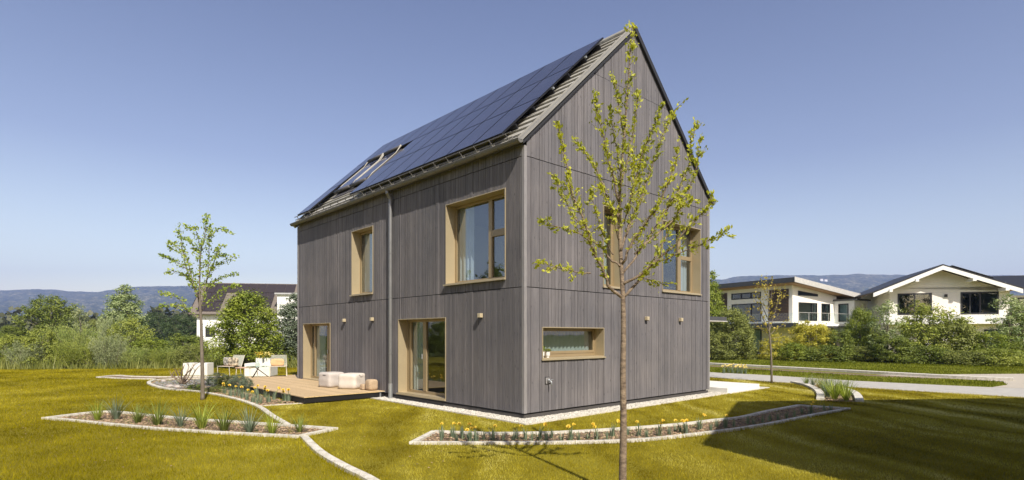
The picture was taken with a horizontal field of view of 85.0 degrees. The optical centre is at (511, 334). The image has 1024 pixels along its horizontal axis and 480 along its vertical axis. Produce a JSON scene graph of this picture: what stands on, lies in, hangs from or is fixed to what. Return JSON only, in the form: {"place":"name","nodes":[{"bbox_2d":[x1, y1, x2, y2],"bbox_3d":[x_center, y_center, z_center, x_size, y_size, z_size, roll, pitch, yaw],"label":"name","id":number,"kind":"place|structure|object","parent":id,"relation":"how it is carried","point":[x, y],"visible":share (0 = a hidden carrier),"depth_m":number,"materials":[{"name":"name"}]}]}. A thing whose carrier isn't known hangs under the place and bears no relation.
{"place":"outdoors","nodes":[
{"label":"outdoors","id":0,"kind":"place"},
{"bbox_2d":[188,282,296,346],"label":"white house","id":1,"kind":"structure","parent":0,"point":[276,294],"depth_m":71.97,"materials":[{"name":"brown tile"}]},
{"bbox_2d":[0,339,857,369],"bbox_3d":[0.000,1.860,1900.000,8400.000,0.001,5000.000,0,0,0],"label":"ground","id":2,"kind":"structure","parent":0,"point":[159,351],"depth_m":48.21,"materials":[{"name":"green plant"}]},
{"bbox_2d":[0,333,21,361],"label":"shrub","id":3,"kind":"object","parent":2,"relation":"on","point":[8,342],"visible":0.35,"depth_m":32.75,"materials":[{"name":"green plant"}]},
{"bbox_2d":[0,324,29,348],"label":"bush","id":4,"kind":"object","parent":2,"relation":"on","point":[6,328],"visible":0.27,"depth_m":59.81,"materials":[{"name":"green plant"}]},
{"bbox_2d":[1,340,46,367],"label":"shrub","id":5,"kind":"object","parent":2,"relation":"on","point":[22,354],"visible":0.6,"depth_m":31.21,"materials":[{"name":"green plant"}]},
{"bbox_2d":[11,324,63,366],"bbox_3d":[-27.243,0.636,32.434,2.822,2.503,3.374,0,0,-34],"label":"shrub","id":6,"kind":"object","parent":2,"relation":"on","point":[25,340],"visible":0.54,"depth_m":31.90,"materials":[{"name":"green plant"}]},
{"bbox_2d":[8,294,80,340],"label":"tree","id":7,"kind":"object","parent":2,"relation":"on","point":[53,310],"visible":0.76,"depth_m":61.18,"materials":[{"name":"green plant"}]},
{"bbox_2d":[33,322,82,360],"bbox_3d":[-27.605,0.697,33.982,2.483,3.098,2.452,0,0,-35],"label":"shrub","id":8,"kind":"object","parent":2,"relation":"on","point":[53,336],"visible":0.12,"depth_m":33.58,"materials":[{"name":"green plant"}]},
{"bbox_2d":[48,339,85,368],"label":"shrub","id":9,"kind":"object","parent":2,"relation":"on","point":[67,354],"visible":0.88,"depth_m":30.91,"materials":[{"name":"green plant"}]},
{"bbox_2d":[53,320,104,364],"bbox_3d":[-25.623,0.587,33.027,2.694,3.240,2.393,0,0,-31],"label":"shrub","id":10,"kind":"object","parent":2,"relation":"on","point":[79,339],"visible":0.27,"depth_m":32.66,"materials":[{"name":"green plant"}]},
{"bbox_2d":[67,306,96,340],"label":"tree","id":11,"kind":"object","parent":2,"relation":"on","point":[79,311],"visible":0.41,"depth_m":42.88,"materials":[{"name":"green plant"}]},
{"bbox_2d":[76,337,116,366],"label":"shrub","id":12,"kind":"object","parent":2,"relation":"on","point":[87,353],"visible":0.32,"depth_m":31.52,"materials":[{"name":"green plant"}]},
{"bbox_2d":[88,328,130,367],"bbox_3d":[-22.654,0.863,31.402,2.204,2.531,1.958,0,0,41],"label":"shrub","id":13,"kind":"object","parent":2,"relation":"on","point":[110,354],"visible":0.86,"depth_m":31.16,"materials":[{"name":"green plant"}]},
{"bbox_2d":[95,310,124,341],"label":"tree","id":14,"kind":"object","parent":2,"relation":"on","point":[103,326],"visible":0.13,"depth_m":41.66,"materials":[{"name":"green plant"}]},
{"bbox_2d":[92,284,152,346],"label":"tree","id":15,"kind":"object","parent":2,"relation":"on","point":[125,305],"visible":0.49,"depth_m":43.73,"materials":[{"name":"green plant"}]},
{"bbox_2d":[101,314,157,363],"bbox_3d":[-23.876,0.248,34.866,2.963,3.305,3.543,0,0,24],"label":"shrub","id":16,"kind":"object","parent":2,"relation":"on","point":[130,322],"visible":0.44,"depth_m":34.72,"materials":[{"name":"green plant"}]},
{"bbox_2d":[119,343,154,366],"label":"shrub","id":17,"kind":"object","parent":2,"relation":"on","point":[132,356],"visible":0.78,"depth_m":31.52,"materials":[{"name":"green plant"}]},
{"bbox_2d":[0,352,296,369],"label":"tall grass","id":18,"kind":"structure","parent":2,"relation":"on","point":[4,364],"depth_m":30.63,"materials":[{"name":"green plant"}]},
{"bbox_2d":[129,337,173,360],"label":"shrub","id":19,"kind":"object","parent":2,"relation":"on","point":[162,342],"visible":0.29,"depth_m":33.72,"materials":[{"name":"green plant"}]},
{"bbox_2d":[136,311,172,342],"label":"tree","id":20,"kind":"object","parent":2,"relation":"on","point":[152,316],"visible":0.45,"depth_m":94.22,"materials":[{"name":"green plant"}]},
{"bbox_2d":[145,348,172,367],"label":"shrub","id":21,"kind":"object","parent":2,"relation":"on","point":[164,357],"visible":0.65,"depth_m":31.90,"materials":[{"name":"green plant"}]},
{"bbox_2d":[160,314,196,343],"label":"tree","id":22,"kind":"object","parent":2,"relation":"on","point":[188,329],"visible":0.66,"depth_m":89.09,"materials":[{"name":"green plant"}]},
{"bbox_2d":[162,333,210,356],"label":"shrub","id":23,"kind":"object","parent":2,"relation":"on","point":[179,338],"visible":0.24,"depth_m":37.35,"materials":[{"name":"green plant"}]},
{"bbox_2d":[169,343,211,367],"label":"shrub","id":24,"kind":"object","parent":2,"relation":"on","point":[183,354],"visible":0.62,"depth_m":32.02,"materials":[{"name":"green plant"}]},
{"bbox_2d":[193,339,227,365],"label":"shrub","id":25,"kind":"object","parent":2,"relation":"on","point":[211,350],"visible":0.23,"depth_m":33.59,"materials":[{"name":"green plant"}]},
{"bbox_2d":[270,292,296,360],"bbox_3d":[-13.233,-0.353,33.941,3.489,4.498,2.856,0,0,-8],"label":"tree","id":26,"kind":"object","parent":2,"relation":"on","point":[289,310],"visible":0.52,"depth_m":33.51,"materials":[{"name":"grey plant"}]},
{"bbox_2d":[0,305,856,338],"bbox_3d":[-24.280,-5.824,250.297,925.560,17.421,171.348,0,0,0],"label":"distant wood","id":27,"kind":"object","parent":2,"relation":"on","point":[6,320],"visible":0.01,"depth_m":186.86,"materials":[{"name":"green plant"}]},
{"bbox_2d":[290,25,727,417],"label":"grey house","id":28,"kind":"structure","parent":2,"relation":"on","point":[421,249],"depth_m":14.86,"materials":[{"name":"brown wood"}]},
{"bbox_2d":[302,323,329,380],"bbox_3d":[-6.868,0.597,20.233,0.500,2.134,2.360,0,0,-43],"label":"glazed door","id":29,"kind":"structure","parent":28,"relation":"in","point":[319,328],"depth_m":20.91,"materials":[{"name":"beige wood"}]},
{"bbox_2d":[332,153,383,198],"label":"roof window","id":30,"kind":"structure","parent":28,"relation":"in","point":[345,187],"depth_m":20.73,"materials":[{"name":"grey glass"}]},
{"bbox_2d":[349,225,372,295],"bbox_3d":[-4.559,-2.318,17.689,0.550,2.144,1.450,0,0,-43],"label":"window","id":31,"kind":"structure","parent":28,"relation":"in","point":[356,236],"depth_m":18.13,"materials":[{"name":"beige wood"}]},
{"bbox_2d":[347,145,401,192],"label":"roof window","id":32,"kind":"structure","parent":28,"relation":"in","point":[382,161],"depth_m":19.83,"materials":[{"name":"grey glass"}]},
{"bbox_2d":[396,317,445,400],"bbox_3d":[-2.315,0.592,15.263,0.535,2.184,2.360,0,0,-43],"label":"glazed door","id":33,"kind":"structure","parent":28,"relation":"in","point":[412,333],"depth_m":15.97,"materials":[{"name":"beige wood"}]},
{"bbox_2d":[443,188,505,285],"bbox_3d":[-0.769,-2.308,13.574,0.550,2.124,2.340,0,0,-43],"label":"window","id":34,"kind":"structure","parent":28,"relation":"in","point":[466,206],"depth_m":14.27,"materials":[{"name":"beige wood"}]},
{"bbox_2d":[542,327,605,360],"bbox_3d":[1.345,0.172,13.441,2.280,0.804,0.520,0,0,-43],"label":"window","id":35,"kind":"structure","parent":28,"relation":"in","point":[565,343],"depth_m":13.77,"materials":[{"name":"beige wood"}]},
{"bbox_2d":[603,205,621,288],"bbox_3d":[2.427,-2.248,14.437,0.840,2.124,0.520,0,0,-43],"label":"window","id":36,"kind":"structure","parent":28,"relation":"in","point":[614,269],"depth_m":14.68,"materials":[{"name":"beige wood"}]},
{"bbox_2d":[662,220,701,295],"bbox_3d":[4.891,-2.263,16.706,2.180,2.094,0.520,0,0,-43],"label":"window","id":37,"kind":"structure","parent":28,"relation":"in","point":[694,233],"depth_m":17.31,"materials":[{"name":"beige wood"}]},
{"bbox_2d":[0,367,1023,479],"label":"lawn","id":38,"kind":"structure","parent":0,"point":[565,457],"depth_m":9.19,"materials":[{"name":"green plant"}]},
{"bbox_2d":[41,416,335,437],"bbox_3d":[-6.921,1.850,11.189,7.024,0.100,0.932,0,0,13],"label":"lawn edging","id":39,"kind":"object","parent":38,"relation":"on","point":[208,431],"visible":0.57,"depth_m":10.64,"materials":[{"name":"concrete"}]},
{"bbox_2d":[57,412,322,434],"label":"bark chips","id":40,"kind":"object","parent":38,"relation":"on","point":[238,428],"visible":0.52,"depth_m":11.47,"materials":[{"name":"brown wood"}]},
{"bbox_2d":[83,400,107,420],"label":"grass tuft","id":41,"kind":"object","parent":40,"relation":"on","point":[97,416],"visible":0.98,"depth_m":12.05,"materials":[{"name":"green plant"}]},
{"bbox_2d":[93,394,130,418],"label":"grass tuft","id":42,"kind":"object","parent":40,"relation":"on","point":[115,414],"visible":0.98,"depth_m":12.15,"materials":[{"name":"green plant"}]},
{"bbox_2d":[121,403,160,422],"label":"grass tuft","id":43,"kind":"object","parent":40,"relation":"on","point":[138,418],"visible":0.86,"depth_m":11.68,"materials":[{"name":"green plant"}]},
{"bbox_2d":[133,395,178,424],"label":"grass tuft","id":44,"kind":"object","parent":40,"relation":"on","point":[157,420],"visible":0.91,"depth_m":11.39,"materials":[{"name":"green plant"}]},
{"bbox_2d":[162,406,194,426],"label":"grass tuft","id":45,"kind":"object","parent":40,"relation":"on","point":[180,421],"visible":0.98,"depth_m":11.23,"materials":[{"name":"green plant"}]},
{"bbox_2d":[177,401,220,428],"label":"grass tuft","id":46,"kind":"object","parent":40,"relation":"on","point":[201,421],"visible":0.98,"depth_m":10.97,"materials":[{"name":"green plant"}]},
{"bbox_2d":[198,403,239,430],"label":"grass tuft","id":47,"kind":"object","parent":40,"relation":"on","point":[223,424],"visible":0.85,"depth_m":10.65,"materials":[{"name":"green plant"}]},
{"bbox_2d":[222,402,264,431],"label":"grass tuft","id":48,"kind":"object","parent":40,"relation":"on","point":[249,424],"visible":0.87,"depth_m":10.48,"materials":[{"name":"green plant"}]},
{"bbox_2d":[260,411,298,433],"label":"grass tuft","id":49,"kind":"object","parent":40,"relation":"on","point":[272,429],"visible":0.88,"depth_m":10.33,"materials":[{"name":"green plant"}]},
{"bbox_2d":[52,410,337,429],"bbox_3d":[-6.728,1.850,12.072,7.041,0.100,1.220,0,0,13],"label":"lawn edging","id":50,"kind":"object","parent":38,"relation":"on","point":[260,423],"visible":0.26,"depth_m":11.81,"materials":[{"name":"stone"}]},
{"bbox_2d":[183,363,213,375],"bbox_3d":[-14.371,1.565,25.619,1.100,0.570,0.550,0,0,0],"label":"concrete block","id":51,"kind":"object","parent":38,"relation":"on","point":[208,368],"depth_m":25.34,"materials":[{"name":"white concrete"}]},
{"bbox_2d":[156,213,241,399],"bbox_3d":[-8.945,-0.836,15.923,2.880,5.372,1.342,0,0,0],"label":"young tree","id":52,"kind":"object","parent":38,"relation":"on","point":[193,283],"visible":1,"depth_m":15.96,"materials":[{"name":"green plant"}]},
{"bbox_2d":[147,377,289,424],"bbox_3d":[-9.649,1.851,17.029,2.225,0.098,15.299,0,0,-34],"label":"lawn edging","id":53,"kind":"object","parent":38,"relation":"on","point":[149,383],"visible":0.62,"depth_m":16.36,"materials":[{"name":"concrete"}]},
{"bbox_2d":[151,379,303,404],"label":"bark chips","id":54,"kind":"object","parent":38,"relation":"on","point":[273,402],"visible":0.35,"depth_m":16.63,"materials":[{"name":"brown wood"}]},
{"bbox_2d":[196,287,287,367],"bbox_3d":[-14.573,-0.438,31.145,4.126,4.682,5.429,0,0,-6],"label":"tree","id":55,"kind":"object","parent":38,"relation":"on","point":[237,310],"visible":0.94,"depth_m":30.27,"materials":[{"name":"green plant"}]},
{"bbox_2d":[244,363,277,376],"bbox_3d":[-11.349,1.560,25.305,1.138,0.580,0.900,0,0,-5],"label":"concrete block","id":56,"kind":"object","parent":38,"relation":"on","point":[248,372],"depth_m":24.87,"materials":[{"name":"white concrete"}]},
{"bbox_2d":[214,375,385,402],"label":"wooden deck","id":57,"kind":"structure","parent":38,"relation":"on","point":[305,391],"depth_m":16.60,"materials":[{"name":"brown wood"}]},
{"bbox_2d":[319,371,343,386],"bbox_3d":[-5.745,1.415,17.802,0.637,0.470,0.638,0,0,36],"label":"pouf","id":58,"kind":"object","parent":57,"relation":"on","point":[328,379],"visible":0.77,"depth_m":17.53,"materials":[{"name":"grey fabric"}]},
{"bbox_2d":[338,373,364,388],"bbox_3d":[-4.926,1.415,17.248,0.661,0.470,0.677,0,0,16],"label":"pouf","id":59,"kind":"object","parent":57,"relation":"on","point":[350,380],"visible":0.92,"depth_m":16.96,"materials":[{"name":"beige fabric"}]},
{"bbox_2d":[300,435,379,479],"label":"lawn edging","id":60,"kind":"object","parent":38,"relation":"on","point":[313,445],"visible":0.81,"depth_m":7.95,"materials":[{"name":"concrete"}]},
{"bbox_2d":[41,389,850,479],"bbox_3d":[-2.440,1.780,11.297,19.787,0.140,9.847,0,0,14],"label":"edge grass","id":61,"kind":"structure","parent":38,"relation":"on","point":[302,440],"depth_m":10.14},
{"bbox_2d":[371,393,727,424],"bbox_3d":[1.224,1.860,17.031,8.936,0.080,6.974,0,0,-43],"label":"lawn edging","id":62,"kind":"object","parent":38,"relation":"on","point":[545,420],"visible":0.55,"depth_m":13.17,"materials":[{"name":"stone"}]},
{"bbox_2d":[434,404,799,434],"bbox_3d":[3.212,1.852,11.963,9.761,0.096,1.291,0,0,-24],"label":"lawn edging","id":63,"kind":"object","parent":38,"relation":"on","point":[663,425],"visible":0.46,"depth_m":11.01,"materials":[{"name":"stone"}]},
{"bbox_2d":[423,406,835,440],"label":"bark chips","id":64,"kind":"object","parent":38,"relation":"on","point":[691,430],"visible":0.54,"depth_m":10.64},
{"bbox_2d":[430,405,843,440],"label":"bed weeds","id":65,"kind":"object","parent":64,"relation":"on","point":[663,430],"visible":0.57,"depth_m":10.86,"materials":[{"name":"green plant"}]},
{"bbox_2d":[412,408,849,444],"bbox_3d":[3.566,1.851,11.011,10.901,0.098,1.425,0,0,-24],"label":"lawn edging","id":66,"kind":"object","parent":38,"relation":"on","point":[609,441],"visible":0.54,"depth_m":9.55,"materials":[{"name":"stone"}]},
{"bbox_2d":[532,21,735,479],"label":"young tree","id":67,"kind":"object","parent":38,"relation":"on","point":[654,263],"visible":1,"depth_m":6.36,"materials":[{"name":"green plant"}]},
{"bbox_2d":[707,381,769,393],"bbox_3d":[7.223,1.775,19.281,2.960,0.190,2.050,0,0,-43],"label":"concrete landing","id":68,"kind":"object","parent":38,"relation":"on","point":[726,387],"visible":0.52,"depth_m":18.53,"materials":[{"name":"grey concrete"}]},
{"bbox_2d":[745,275,790,382],"bbox_3d":[9.957,-0.285,21.586,1.800,4.273,1.140,0,0,12],"label":"young tree","id":69,"kind":"object","parent":38,"relation":"on","point":[768,307],"visible":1,"depth_m":21.54,"materials":[{"name":"green plant"}]},
{"bbox_2d":[790,381,823,399],"bbox_3d":[9.950,1.840,18.628,0.552,0.120,6.133,0,0,20],"label":"lawn edging","id":70,"kind":"object","parent":38,"relation":"on","point":[819,392],"visible":0.8,"depth_m":18.57,"materials":[{"name":"concrete"}]},
{"bbox_2d":[815,385,854,401],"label":"flower bed soil","id":71,"kind":"structure","parent":38,"relation":"on","point":[839,398],"depth_m":16.23,"materials":[{"name":"brown soil"}]},
{"bbox_2d":[817,377,846,399],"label":"grass tuft","id":72,"kind":"object","parent":71,"relation":"on","point":[833,394],"visible":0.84,"depth_m":15.94,"materials":[{"name":"green plant"}]},
{"bbox_2d":[826,376,866,400],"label":"grass tuft","id":73,"kind":"object","parent":71,"relation":"on","point":[846,394],"visible":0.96,"depth_m":15.71,"materials":[{"name":"green plant"}]},
{"bbox_2d":[0,274,1023,320],"bbox_3d":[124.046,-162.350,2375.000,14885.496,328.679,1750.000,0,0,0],"label":"hills","id":74,"kind":"structure","parent":0,"point":[153,298],"depth_m":2643.51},
{"bbox_2d":[0,0,1023,291],"label":"sky","id":75,"kind":"structure","parent":0,"point":[842,137],"materials":[{"name":"blue"}]},
{"bbox_2d":[710,366,938,378],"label":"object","id":76,"kind":"structure","parent":0,"point":[826,372],"depth_m":27.44,"materials":[{"name":"grey concrete"}]},
{"bbox_2d":[710,353,1023,387],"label":"verge","id":77,"kind":"structure","parent":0,"point":[864,373],"depth_m":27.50,"materials":[{"name":"green plant"}]},
{"bbox_2d":[710,270,726,357],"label":"tree","id":78,"kind":"object","parent":77,"relation":"on","point":[715,297],"visible":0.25,"depth_m":43.63,"materials":[{"name":"green plant"}]},
{"bbox_2d":[710,330,741,359],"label":"shrub","id":79,"kind":"object","parent":77,"relation":"on","point":[715,354],"visible":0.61,"depth_m":40.22,"materials":[{"name":"green plant"}]},
{"bbox_2d":[710,304,756,358],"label":"shrub","id":80,"kind":"object","parent":77,"relation":"on","point":[738,319],"visible":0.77,"depth_m":41.02,"materials":[{"name":"green plant"}]},
{"bbox_2d":[757,332,798,359],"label":"shrub","id":81,"kind":"object","parent":77,"relation":"on","point":[764,349],"visible":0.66,"depth_m":40.61,"materials":[{"name":"yellow plant"}]},
{"bbox_2d":[711,276,870,353],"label":"flat roofed house","id":82,"kind":"structure","parent":77,"relation":"on","point":[813,301],"depth_m":52.36,"materials":[{"name":"paint"}]},
{"bbox_2d":[768,341,814,360],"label":"shrub","id":83,"kind":"object","parent":77,"relation":"on","point":[791,355],"visible":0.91,"depth_m":39.61,"materials":[{"name":"green plant"}]},
{"bbox_2d":[784,320,836,360],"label":"shrub","id":84,"kind":"object","parent":77,"relation":"on","point":[812,334],"visible":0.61,"depth_m":40.77,"materials":[{"name":"yellow plant"}]},
{"bbox_2d":[797,344,866,362],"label":"shrub","id":85,"kind":"object","parent":77,"relation":"on","point":[813,351],"visible":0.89,"depth_m":38.01,"materials":[{"name":"green plant"}]},
{"bbox_2d":[819,327,860,360],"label":"shrub","id":86,"kind":"object","parent":77,"relation":"on","point":[842,337],"visible":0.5,"depth_m":39.38,"materials":[{"name":"green plant"}]},
{"bbox_2d":[840,305,881,355],"bbox_3d":[24.962,-0.184,39.913,3.202,4.163,2.433,0,0,34],"label":"tree","id":87,"kind":"object","parent":77,"relation":"on","point":[861,332],"visible":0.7,"depth_m":39.70,"materials":[{"name":"green plant"}]},
{"bbox_2d":[710,363,1012,380],"bbox_3d":[15.661,1.815,29.587,1.081,0.170,16.914,0,0,-31],"label":"path edging","id":88,"kind":"object","parent":77,"relation":"on","point":[897,373],"visible":0.57,"depth_m":26.29,"materials":[{"name":"concrete"}]},
{"bbox_2d":[845,345,888,362],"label":"shrub","id":89,"kind":"object","parent":77,"relation":"on","point":[860,350],"visible":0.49,"depth_m":37.98,"materials":[{"name":"green plant"}]},
{"bbox_2d":[866,300,908,352],"bbox_3d":[25.529,-0.279,37.987,2.594,4.371,2.291,0,0,-14],"label":"tree","id":90,"kind":"object","parent":77,"relation":"on","point":[885,308],"visible":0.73,"depth_m":37.96,"materials":[{"name":"green plant"}]},
{"bbox_2d":[864,334,920,363],"bbox_3d":[25.217,0.903,36.745,3.490,1.959,4.450,0,0,19],"label":"shrub","id":91,"kind":"object","parent":77,"relation":"on","point":[894,343],"visible":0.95,"depth_m":36.28,"materials":[{"name":"green plant"}]},
{"bbox_2d":[901,299,934,355],"bbox_3d":[28.361,-0.311,39.011,2.349,4.437,2.075,0,0,16],"label":"tree","id":92,"kind":"object","parent":77,"relation":"on","point":[927,325],"visible":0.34,"depth_m":38.87,"materials":[{"name":"green plant"}]},
{"bbox_2d":[881,344,962,363],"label":"shrub","id":93,"kind":"object","parent":77,"relation":"on","point":[922,355],"visible":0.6,"depth_m":35.27,"materials":[{"name":"green plant"}]},
{"bbox_2d":[889,302,988,361],"bbox_3d":[28.632,-0.208,38.175,6.411,4.245,5.362,0,0,-22],"label":"shrub","id":94,"kind":"object","parent":77,"relation":"on","point":[915,326],"visible":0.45,"depth_m":37.09,"materials":[{"name":"green plant"}]},
{"bbox_2d":[855,264,1023,348],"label":"gabled house","id":95,"kind":"structure","parent":77,"relation":"on","point":[973,293],"depth_m":46.83,"materials":[{"name":"white paint"}]},
{"bbox_2d":[961,291,998,313],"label":"window","id":96,"kind":"structure","parent":95,"relation":"in","point":[997,292],"depth_m":45.84,"materials":[{"name":"black glass"}]},
{"bbox_2d":[923,319,986,357],"bbox_3d":[29.304,0.397,36.703,3.878,3.006,4.945,0,0,36],"label":"shrub","id":97,"kind":"object","parent":77,"relation":"on","point":[961,328],"visible":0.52,"depth_m":36.02,"materials":[{"name":"green plant"}]},
{"bbox_2d":[925,349,1006,365],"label":"shrub","id":98,"kind":"object","parent":77,"relation":"on","point":[963,355],"visible":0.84,"depth_m":33.81,"materials":[{"name":"green plant"}]},
{"bbox_2d":[948,331,1023,363],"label":"shrub","id":99,"kind":"object","parent":77,"relation":"on","point":[1002,338],"visible":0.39,"depth_m":35.38,"materials":[{"name":"green plant"}]},
{"bbox_2d":[963,346,1023,365],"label":"shrub","id":100,"kind":"object","parent":77,"relation":"on","point":[1017,357],"visible":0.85,"depth_m":32.78,"materials":[{"name":"green plant"}]},
{"bbox_2d":[984,292,1023,345],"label":"tree","id":101,"kind":"object","parent":77,"relation":"on","point":[1009,328],"visible":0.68,"depth_m":36.87,"materials":[{"name":"green plant"}]},
{"bbox_2d":[995,305,1023,344],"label":"tree","id":102,"kind":"object","parent":77,"relation":"on","point":[1022,332],"visible":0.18,"depth_m":37.78,"materials":[{"name":"green plant"}]},
{"bbox_2d":[710,372,1023,396],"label":"road","id":103,"kind":"structure","parent":0,"point":[1019,392],"depth_m":19.99,"materials":[{"name":"grey asphalt"}]},
{"bbox_2d":[888,374,1023,387],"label":"gravel forecourt","id":104,"kind":"structure","parent":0,"point":[1017,381],"depth_m":24.16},
{"label":"slate bed","id":105,"kind":"structure","parent":0,"visible":0},
{"bbox_2d":[168,358,204,383],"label":"bare shrub","id":106,"kind":"object","parent":105,"relation":"on","point":[183,380],"visible":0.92,"depth_m":20.83,"materials":[{"name":"beige plant"}]},
{"bbox_2d":[153,379,222,387],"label":"slate chips","id":107,"kind":"object","parent":105,"relation":"on","point":[176,383],"visible":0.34,"depth_m":21.03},
{"label":"pebble strip base","id":108,"kind":"structure","parent":0,"visible":0},
{"bbox_2d":[373,396,540,422],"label":"white pebbles","id":109,"kind":"object","parent":108,"relation":"on","point":[504,417],"visible":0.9,"depth_m":13.47,"materials":[{"name":"white gravel"}]},
{"bbox_2d":[524,392,721,420],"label":"white pebbles","id":110,"kind":"object","parent":108,"relation":"on","point":[568,414],"visible":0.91,"depth_m":13.90,"materials":[{"name":"white gravel"}]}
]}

